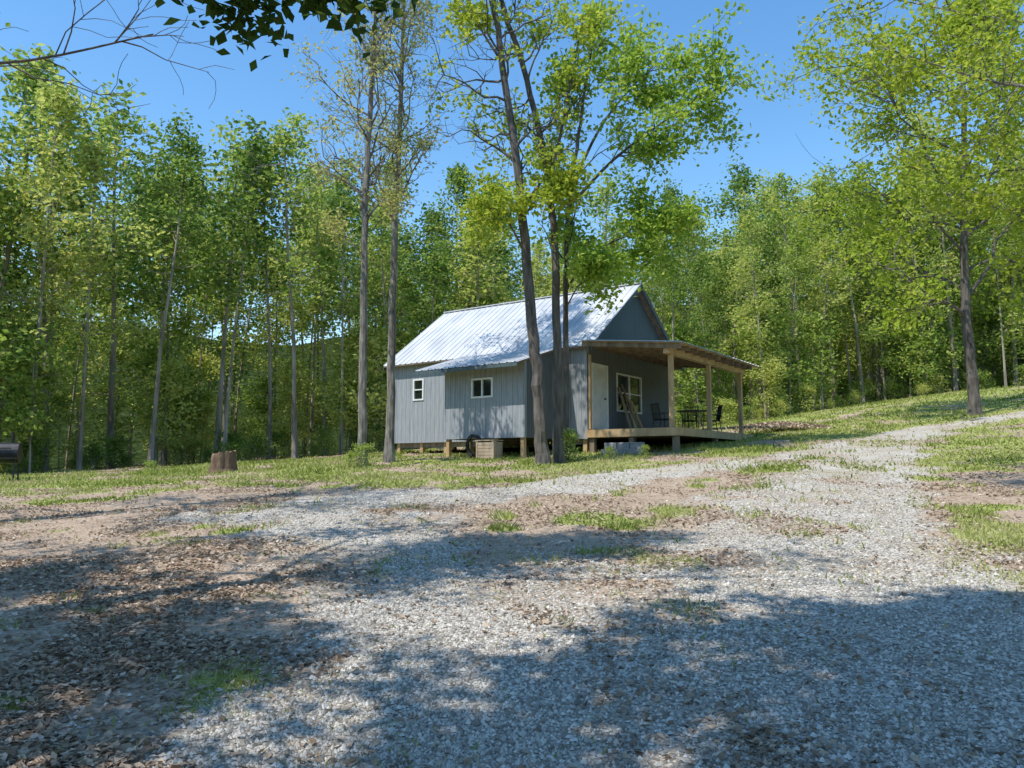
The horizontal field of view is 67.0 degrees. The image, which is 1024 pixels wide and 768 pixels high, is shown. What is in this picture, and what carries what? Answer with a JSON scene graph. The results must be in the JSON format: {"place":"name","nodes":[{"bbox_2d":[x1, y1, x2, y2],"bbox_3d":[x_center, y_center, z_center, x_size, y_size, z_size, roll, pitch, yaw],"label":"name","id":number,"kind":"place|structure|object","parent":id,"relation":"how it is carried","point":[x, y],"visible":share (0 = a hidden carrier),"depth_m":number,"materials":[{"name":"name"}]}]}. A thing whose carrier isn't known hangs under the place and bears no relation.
{"place":"outdoors","nodes":[
{"label":"outdoors","id":0,"kind":"place"},
{"bbox_2d":[444,361,526,439],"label":"wall","id":1,"kind":"structure","parent":0,"point":[501,412],"depth_m":23.70,"materials":[{"name":"grey metal"}]},
{"bbox_2d":[414,362,517,374],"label":"bump fascia","id":2,"kind":"structure","parent":1,"relation":"attached to","point":[468,368],"depth_m":23.52,"materials":[{"name":"grey wood"}]},
{"bbox_2d":[471,377,492,398],"bbox_3d":[-0.912,0.123,23.942,0.850,0.620,0.090,-4,-8,35],"label":"slider window frame","id":3,"kind":"object","parent":1,"relation":"attached to","point":[472,387],"visible":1,"depth_m":23.92,"materials":[{"name":"white plastic"}]},
{"bbox_2d":[474,379,490,396],"bbox_3d":[-0.899,0.125,23.960,0.770,0.540,0.016,-4,-8,36],"label":"slider window glass","id":4,"kind":"object","parent":3,"relation":"in","point":[486,387],"visible":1,"depth_m":23.94,"materials":[{"name":"glass"}]},
{"bbox_2d":[416,350,552,371],"bbox_3d":[-0.703,-0.779,24.754,4.020,0.864,2.650,-4,-8,35],"label":"bump roof sheathing","id":5,"kind":"object","parent":1,"relation":"on","point":[541,354],"visible":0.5,"depth_m":23.54,"materials":[{"name":"brown wood"}]},
{"bbox_2d":[415,346,552,370],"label":"bump roof","id":6,"kind":"structure","parent":5,"relation":"on","point":[490,358],"depth_m":24.60,"materials":[{"name":"silver metal"}]},
{"bbox_2d":[0,264,1023,767],"bbox_3d":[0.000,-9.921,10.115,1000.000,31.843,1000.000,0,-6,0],"label":"ground","id":7,"kind":"structure","parent":0,"point":[20,548],"depth_m":7.85,"materials":[{"name":"grey gravel"}]},
{"bbox_2d":[0,432,22,480],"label":"barrel smoker","id":8,"kind":"object","parent":7,"relation":"on","point":[12,452],"visible":0.93,"depth_m":20.61,"materials":[{"name":"black metal"}]},
{"bbox_2d":[0,0,233,120],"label":"walnut tree","id":9,"kind":"object","parent":7,"relation":"on","point":[45,58],"visible":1,"depth_m":10.62,"materials":[{"name":"brown plant"}]},
{"bbox_2d":[141,460,162,475],"bbox_3d":[-9.503,2.278,20.365,0.668,0.606,0.466,2,-6,-15],"label":"weed plant","id":10,"kind":"object","parent":7,"relation":"on","point":[150,464],"visible":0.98,"depth_m":20.36,"materials":[{"name":"green plant"}]},
{"bbox_2d":[207,450,237,473],"bbox_3d":[-7.782,2.158,20.875,0.904,0.757,0.892,0,-6,0],"label":"tree stump","id":11,"kind":"object","parent":7,"relation":"on","point":[226,460],"visible":0.69,"depth_m":20.64,"materials":[{"name":"brown wood"}]},
{"bbox_2d":[155,0,417,71],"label":"oak tree","id":12,"kind":"object","parent":7,"relation":"on","point":[214,8],"visible":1,"depth_m":7.09,"materials":[{"name":"green plant"}]},
{"bbox_2d":[227,0,458,467],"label":"tulip tree","id":13,"kind":"object","parent":7,"relation":"on","point":[373,71],"visible":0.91,"depth_m":21.70,"materials":[{"name":"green plant"}]},
{"bbox_2d":[336,451,357,467],"bbox_3d":[-4.345,2.087,20.703,0.668,0.606,0.466,0,-6,0],"label":"weed plant","id":14,"kind":"object","parent":7,"relation":"on","point":[349,455],"visible":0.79,"depth_m":20.65,"materials":[{"name":"green plant"}]},
{"bbox_2d":[345,441,377,468],"bbox_3d":[-4.006,1.973,20.419,1.050,0.952,0.732,11,-12,-60],"label":"weed plant","id":15,"kind":"object","parent":7,"relation":"on","point":[358,452],"visible":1,"depth_m":20.42,"materials":[{"name":"green plant"}]},
{"bbox_2d":[301,0,455,462],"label":"tulip tree","id":16,"kind":"object","parent":7,"relation":"on","point":[389,451],"visible":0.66,"depth_m":22.97,"materials":[{"name":"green plant"}]},
{"bbox_2d":[463,434,481,458],"bbox_3d":[-1.262,1.904,23.624,0.594,0.761,0.868,6,-9,-44],"label":"garden hose","id":17,"kind":"object","parent":7,"relation":"on","point":[475,436],"visible":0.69,"depth_m":23.74,"materials":[{"name":"black rubber"}]},
{"bbox_2d":[475,440,503,458],"bbox_3d":[-0.682,1.958,23.059,0.720,0.570,0.470,-4,-8,35],"label":"wooden crate","id":18,"kind":"object","parent":7,"relation":"on","point":[482,451],"visible":0.95,"depth_m":22.88,"materials":[{"name":"brown wood"}]},
{"bbox_2d":[397,437,605,457],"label":"piers","id":19,"kind":"structure","parent":7,"relation":"on","point":[523,446],"depth_m":24.59,"materials":[{"name":"brown wood"}]},
{"bbox_2d":[396,347,583,442],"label":"side wall","id":20,"kind":"structure","parent":19,"relation":"on","point":[420,421],"depth_m":27.85,"materials":[{"name":"grey metal"}]},
{"bbox_2d":[413,378,423,400],"bbox_3d":[-3.405,0.212,28.285,0.530,0.790,0.090,-4,-8,35],"label":"window frame","id":21,"kind":"object","parent":20,"relation":"attached to","point":[414,389],"visible":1,"depth_m":28.28,"materials":[{"name":"white paint"}]},
{"bbox_2d":[415,380,421,398],"bbox_3d":[-3.392,0.214,28.303,0.450,0.710,0.016,-4,-8,35],"label":"window glass","id":22,"kind":"object","parent":21,"relation":"attached to","point":[418,393],"visible":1,"depth_m":28.31,"materials":[{"name":"black"}]},
{"bbox_2d":[394,346,588,443],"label":"corner trim","id":23,"kind":"structure","parent":20,"relation":"attached to","point":[586,403],"depth_m":24.16,"materials":[{"name":"grey"}]},
{"bbox_2d":[384,293,633,367],"bbox_3d":[-0.161,-2.051,28.010,8.960,2.639,3.520,-4,-8,35],"label":"roof sheathing front","id":24,"kind":"object","parent":20,"relation":"on","point":[451,359],"visible":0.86,"depth_m":27.61,"materials":[{"name":"brown wood"}]},
{"bbox_2d":[383,283,641,365],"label":"roof front","id":25,"kind":"structure","parent":24,"relation":"attached to","point":[479,331],"depth_m":27.89,"materials":[{"name":"silver metal"}]},
{"bbox_2d":[591,284,641,349],"bbox_3d":[3.482,-2.260,25.400,0.030,2.759,3.520,-4,-8,35],"label":"rake board front","id":26,"kind":"object","parent":24,"relation":"attached to","point":[611,323],"visible":0.93,"depth_m":25.32,"materials":[{"name":"grey wood"}]},
{"bbox_2d":[400,439,588,447],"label":"floor beams","id":27,"kind":"structure","parent":19,"relation":"attached to","point":[463,444],"depth_m":27.02,"materials":[{"name":"brown wood"}]},
{"bbox_2d":[464,438,533,439],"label":"floor beam","id":28,"kind":"structure","parent":19,"relation":"on","point":[503,439],"depth_m":25.25,"materials":[{"name":"brown wood"}]},
{"bbox_2d":[525,352,553,438],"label":"bump side wall","id":29,"kind":"structure","parent":19,"relation":"on","point":[547,359],"depth_m":23.94,"materials":[{"name":"grey metal"}]},
{"bbox_2d":[415,0,605,465],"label":"maple tree","id":30,"kind":"object","parent":7,"relation":"on","point":[562,187],"visible":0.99,"depth_m":20.28,"materials":[{"name":"green plant"}]},
{"bbox_2d":[0,23,1023,473],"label":"forest","id":31,"kind":"object","parent":7,"relation":"on","point":[748,275],"visible":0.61,"depth_m":39.58,"materials":[{"name":"green plant"}]},
{"bbox_2d":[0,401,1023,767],"bbox_3d":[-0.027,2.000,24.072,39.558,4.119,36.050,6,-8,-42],"label":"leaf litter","id":32,"kind":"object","parent":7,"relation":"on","point":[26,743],"visible":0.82,"depth_m":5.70,"materials":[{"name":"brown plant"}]},
{"bbox_2d":[0,385,1023,767],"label":"grass","id":33,"kind":"structure","parent":7,"relation":"on","point":[370,477],"depth_m":17.09,"materials":[{"name":"green plant"}]},
{"bbox_2d":[442,0,642,463],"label":"maple tree","id":34,"kind":"object","parent":7,"relation":"on","point":[558,456],"visible":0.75,"depth_m":21.29,"materials":[{"name":"green plant"}]},
{"bbox_2d":[436,439,648,445],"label":"cabin floor","id":35,"kind":"structure","parent":7,"relation":"on","point":[606,441],"depth_m":27.24,"materials":[{"name":"brown wood"}]},
{"bbox_2d":[549,428,585,460],"bbox_3d":[1.567,1.756,20.828,0.932,1.212,1.337,3,-7,-24],"label":"weed plant","id":36,"kind":"object","parent":7,"relation":"on","point":[570,435],"visible":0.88,"depth_m":20.73,"materials":[{"name":"green plant"}]},
{"bbox_2d":[603,446,619,460],"bbox_3d":[2.592,1.895,20.617,0.399,0.519,0.573,3,-7,-24],"label":"weed plant","id":37,"kind":"object","parent":7,"relation":"on","point":[609,449],"visible":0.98,"depth_m":20.60,"materials":[{"name":"green plant"}]},
{"bbox_2d":[601,442,644,454],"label":"concrete block steps","id":38,"kind":"structure","parent":7,"relation":"on","point":[628,447],"depth_m":22.46,"materials":[{"name":"grey concrete"}]},
{"bbox_2d":[589,346,668,442],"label":"porch wall","id":39,"kind":"structure","parent":7,"relation":"on","point":[654,376],"depth_m":27.19,"materials":[{"name":"grey metal"}]},
{"bbox_2d":[591,362,608,429],"bbox_3d":[2.783,0.421,24.751,0.095,2.120,1.100,-4,-8,35],"label":"door frame","id":40,"kind":"object","parent":39,"relation":"attached to","point":[607,395],"visible":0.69,"depth_m":25.04,"materials":[{"name":"wood"}]},
{"bbox_2d":[593,366,605,428],"bbox_3d":[2.773,0.447,24.755,0.052,1.990,0.900,-4,-8,35],"label":"door","id":41,"kind":"structure","parent":40,"relation":"in","point":[599,396],"depth_m":24.76,"materials":[{"name":"white paint"}]},
{"bbox_2d":[616,373,641,413],"bbox_3d":[3.991,0.345,26.437,0.090,1.290,1.840,-4,-8,35],"label":"porch window frame","id":42,"kind":"object","parent":39,"relation":"attached to","point":[640,387],"visible":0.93,"depth_m":26.43,"materials":[{"name":"grey wood"}]},
{"bbox_2d":[618,375,639,411],"bbox_3d":[3.973,0.347,26.450,0.017,1.210,1.760,-4,-8,36],"label":"porch window glass","id":43,"kind":"object","parent":42,"relation":"in","point":[634,385],"visible":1,"depth_m":26.62,"materials":[{"name":"black glass"}]},
{"bbox_2d":[601,295,659,339],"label":"porch gable","id":44,"kind":"structure","parent":39,"relation":"on","point":[633,321],"depth_m":27.02,"materials":[{"name":"grey metal"}]},
{"bbox_2d":[637,290,681,369],"bbox_3d":[1.893,-1.746,30.852,8.960,2.639,3.520,-4,-8,35],"label":"roof sheathing back","id":45,"kind":"object","parent":39,"relation":"on","point":[651,315],"visible":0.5,"depth_m":28.01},
{"bbox_3d":[1.901,-1.787,30.868,9.000,2.629,3.547,-4,-8,35],"label":"roof back","id":46,"kind":"object","parent":45,"relation":"on","visible":0},
{"bbox_2d":[443,282,642,312],"bbox_3d":[0.866,-3.243,29.575,9.000,0.035,0.200,-4,-8,35],"label":"ridge cap","id":47,"kind":"object","parent":46,"relation":"on","point":[524,300],"visible":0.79,"depth_m":30.08,"materials":[{"name":"silver metal"}]},
{"bbox_2d":[641,286,683,372],"bbox_3d":[5.536,-1.956,28.242,0.032,2.759,3.520,-4,-8,35],"label":"rake board back","id":48,"kind":"object","parent":46,"relation":"attached to","point":[656,316],"visible":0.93,"depth_m":27.79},
{"bbox_2d":[639,444,651,457],"bbox_3d":[3.607,1.867,20.817,0.399,0.519,0.573,2,-6,-16],"label":"weed plant","id":49,"kind":"object","parent":7,"relation":"on","point":[645,448],"visible":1,"depth_m":20.78,"materials":[{"name":"green plant"}]},
{"bbox_2d":[521,0,775,460],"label":"maple tree","id":50,"kind":"object","parent":7,"relation":"on","point":[589,263],"visible":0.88,"depth_m":21.52,"materials":[{"name":"green plant"}]},
{"bbox_2d":[589,435,717,452],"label":"deck piers","id":51,"kind":"structure","parent":7,"relation":"on","point":[675,441],"depth_m":23.12,"materials":[{"name":"brown wood"}]},
{"bbox_2d":[593,435,729,441],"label":"deck joists","id":52,"kind":"object","parent":51,"relation":"on","point":[664,438],"visible":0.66,"depth_m":25.09,"materials":[{"name":"brown wood"}]},
{"bbox_2d":[586,427,753,439],"bbox_3d":[5.421,1.727,25.627,3.060,0.230,6.480,-4,-8,35],"label":"deck rim","id":53,"kind":"object","parent":51,"relation":"on","point":[680,431],"visible":0.67,"depth_m":23.22,"materials":[{"name":"brown wood"}]},
{"bbox_2d":[599,427,751,434],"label":"porch deck","id":54,"kind":"structure","parent":7,"relation":"on","point":[661,427],"depth_m":23.04,"materials":[{"name":"brown wood"}]},
{"bbox_2d":[618,384,642,428],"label":"lumber planks","id":55,"kind":"object","parent":54,"relation":"on","point":[634,419],"visible":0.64,"depth_m":25.67,"materials":[{"name":"brown wood"}]},
{"bbox_2d":[650,403,668,427],"bbox_3d":[5.014,1.144,25.891,0.568,0.966,0.514,2,-7,-20],"label":"patio chair","id":56,"kind":"object","parent":54,"relation":"on","point":[655,418],"visible":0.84,"depth_m":25.85,"materials":[{"name":"black metal"}]},
{"bbox_2d":[588,354,743,433],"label":"porch posts","id":57,"kind":"object","parent":54,"relation":"on","point":[708,394],"visible":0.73,"depth_m":24.14,"materials":[{"name":"brown wood"}]},
{"bbox_2d":[582,342,680,347],"bbox_3d":[3.506,-1.169,23.073,3.265,0.497,0.040,-4,-8,35],"label":"rafter","id":58,"kind":"object","parent":57,"relation":"on","point":[632,344],"visible":1,"depth_m":23.01,"materials":[{"name":"brown wood"}]},
{"bbox_2d":[593,346,689,350],"bbox_3d":[3.862,-1.116,23.566,3.265,0.497,0.042,-4,-8,35],"label":"rafter","id":59,"kind":"object","parent":57,"relation":"on","point":[684,348],"visible":0.57,"depth_m":23.52,"materials":[{"name":"brown wood"}]},
{"bbox_2d":[601,348,697,352],"bbox_3d":[4.218,-1.063,24.058,3.265,0.497,0.040,-4,-8,35],"label":"rafter","id":60,"kind":"object","parent":57,"relation":"on","point":[693,350],"visible":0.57,"depth_m":24.14,"materials":[{"name":"brown wood"}]},
{"bbox_2d":[610,351,705,355],"bbox_3d":[4.574,-1.010,24.551,3.265,0.497,0.042,-4,-8,35],"label":"rafter","id":61,"kind":"object","parent":57,"relation":"on","point":[701,353],"visible":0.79,"depth_m":24.62,"materials":[{"name":"brown wood"}]},
{"bbox_2d":[619,353,712,357],"bbox_3d":[4.930,-0.957,25.043,3.265,0.497,0.040,-4,-8,35],"label":"rafter","id":62,"kind":"object","parent":57,"relation":"on","point":[709,355],"visible":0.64,"depth_m":25.20,"materials":[{"name":"brown wood"}]},
{"bbox_2d":[627,356,719,359],"bbox_3d":[5.286,-0.904,25.536,3.265,0.497,0.042,-4,-8,35],"label":"rafter","id":63,"kind":"object","parent":57,"relation":"on","point":[716,358],"visible":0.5,"depth_m":25.78,"materials":[{"name":"brown wood"}]},
{"bbox_2d":[635,358,726,361],"bbox_3d":[5.642,-0.852,26.028,3.265,0.497,0.042,-4,-8,35],"label":"rafter","id":64,"kind":"object","parent":57,"relation":"on","point":[723,360],"visible":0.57,"depth_m":26.09,"materials":[{"name":"brown wood"}]},
{"bbox_2d":[643,360,733,363],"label":"rafter","id":65,"kind":"object","parent":57,"relation":"on","point":[730,362],"visible":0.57,"depth_m":26.58,"materials":[{"name":"brown wood"}]},
{"bbox_2d":[651,362,739,365],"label":"rafter","id":66,"kind":"object","parent":57,"relation":"on","point":[736,364],"visible":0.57,"depth_m":27.02,"materials":[{"name":"brown wood"}]},
{"bbox_2d":[658,364,745,367],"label":"rafter","id":67,"kind":"object","parent":57,"relation":"on","point":[742,366],"visible":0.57,"depth_m":27.54,"materials":[{"name":"brown wood"}]},
{"bbox_2d":[663,348,744,373],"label":"porch beam","id":68,"kind":"structure","parent":57,"relation":"on","point":[698,359],"depth_m":24.43,"materials":[{"name":"brown wood"}]},
{"bbox_2d":[665,365,751,369],"bbox_3d":[7.066,-0.640,27.999,3.265,0.497,0.042,-4,-8,35],"label":"rafter","id":69,"kind":"object","parent":57,"relation":"on","point":[748,368],"visible":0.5,"depth_m":28.12,"materials":[{"name":"brown wood"}]},
{"bbox_2d":[682,406,698,428],"bbox_3d":[6.195,1.244,26.827,0.514,0.966,0.568,-2,-7,21],"label":"patio chair","id":70,"kind":"object","parent":54,"relation":"on","point":[690,420],"visible":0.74,"depth_m":27.02,"materials":[{"name":"black metal"}]},
{"bbox_2d":[677,410,706,429],"bbox_3d":[6.042,1.264,25.909,1.000,0.734,1.000,-4,-8,35],"label":"patio table","id":71,"kind":"object","parent":54,"relation":"on","point":[689,411],"visible":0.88,"depth_m":25.86,"materials":[{"name":"black metal"}]},
{"bbox_2d":[703,405,722,430],"bbox_3d":[6.899,1.215,26.555,0.568,0.966,0.514,0,-6,0],"label":"patio chair","id":72,"kind":"object","parent":54,"relation":"on","point":[718,414],"visible":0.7,"depth_m":26.59,"materials":[{"name":"black metal"}]},
{"bbox_2d":[693,420,846,432],"bbox_3d":[10.362,1.581,29.230,10.026,0.455,6.129,2,-6,-19],"label":"leaf pile","id":73,"kind":"object","parent":7,"relation":"on","point":[778,424],"visible":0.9,"depth_m":28.86,"materials":[{"name":"brown plant"}]},
{"bbox_2d":[755,0,1023,415],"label":"maple tree","id":74,"kind":"object","parent":7,"relation":"on","point":[973,392],"visible":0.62,"depth_m":28.02,"materials":[{"name":"green plant"}]},
{"bbox_2d":[792,0,1023,308],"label":"hickory tree","id":75,"kind":"object","parent":7,"relation":"on","point":[993,144],"visible":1,"depth_m":11.90,"materials":[{"name":"green plant"}]},
{"bbox_2d":[0,471,1023,767],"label":"gravel","id":76,"kind":"structure","parent":0,"point":[536,739],"depth_m":4.52,"materials":[{"name":"grey gravel"}]},
{"bbox_2d":[0,0,1023,345],"label":"sky","id":77,"kind":"structure","parent":0,"point":[772,27],"materials":[{"name":"blue"}]},
{"bbox_2d":[581,341,757,367],"bbox_3d":[5.450,-0.961,25.745,3.295,0.376,6.780,-4,-8,35],"label":"porch sheathing","id":78,"kind":"object","parent":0,"point":[699,349],"visible":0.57,"depth_m":23.55,"materials":[{"name":"brown wood"}]},
{"bbox_2d":[581,339,759,366],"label":"porch roof","id":79,"kind":"structure","parent":78,"relation":"on","point":[672,341],"depth_m":23.17,"materials":[{"name":"grey metal"}]}
]}

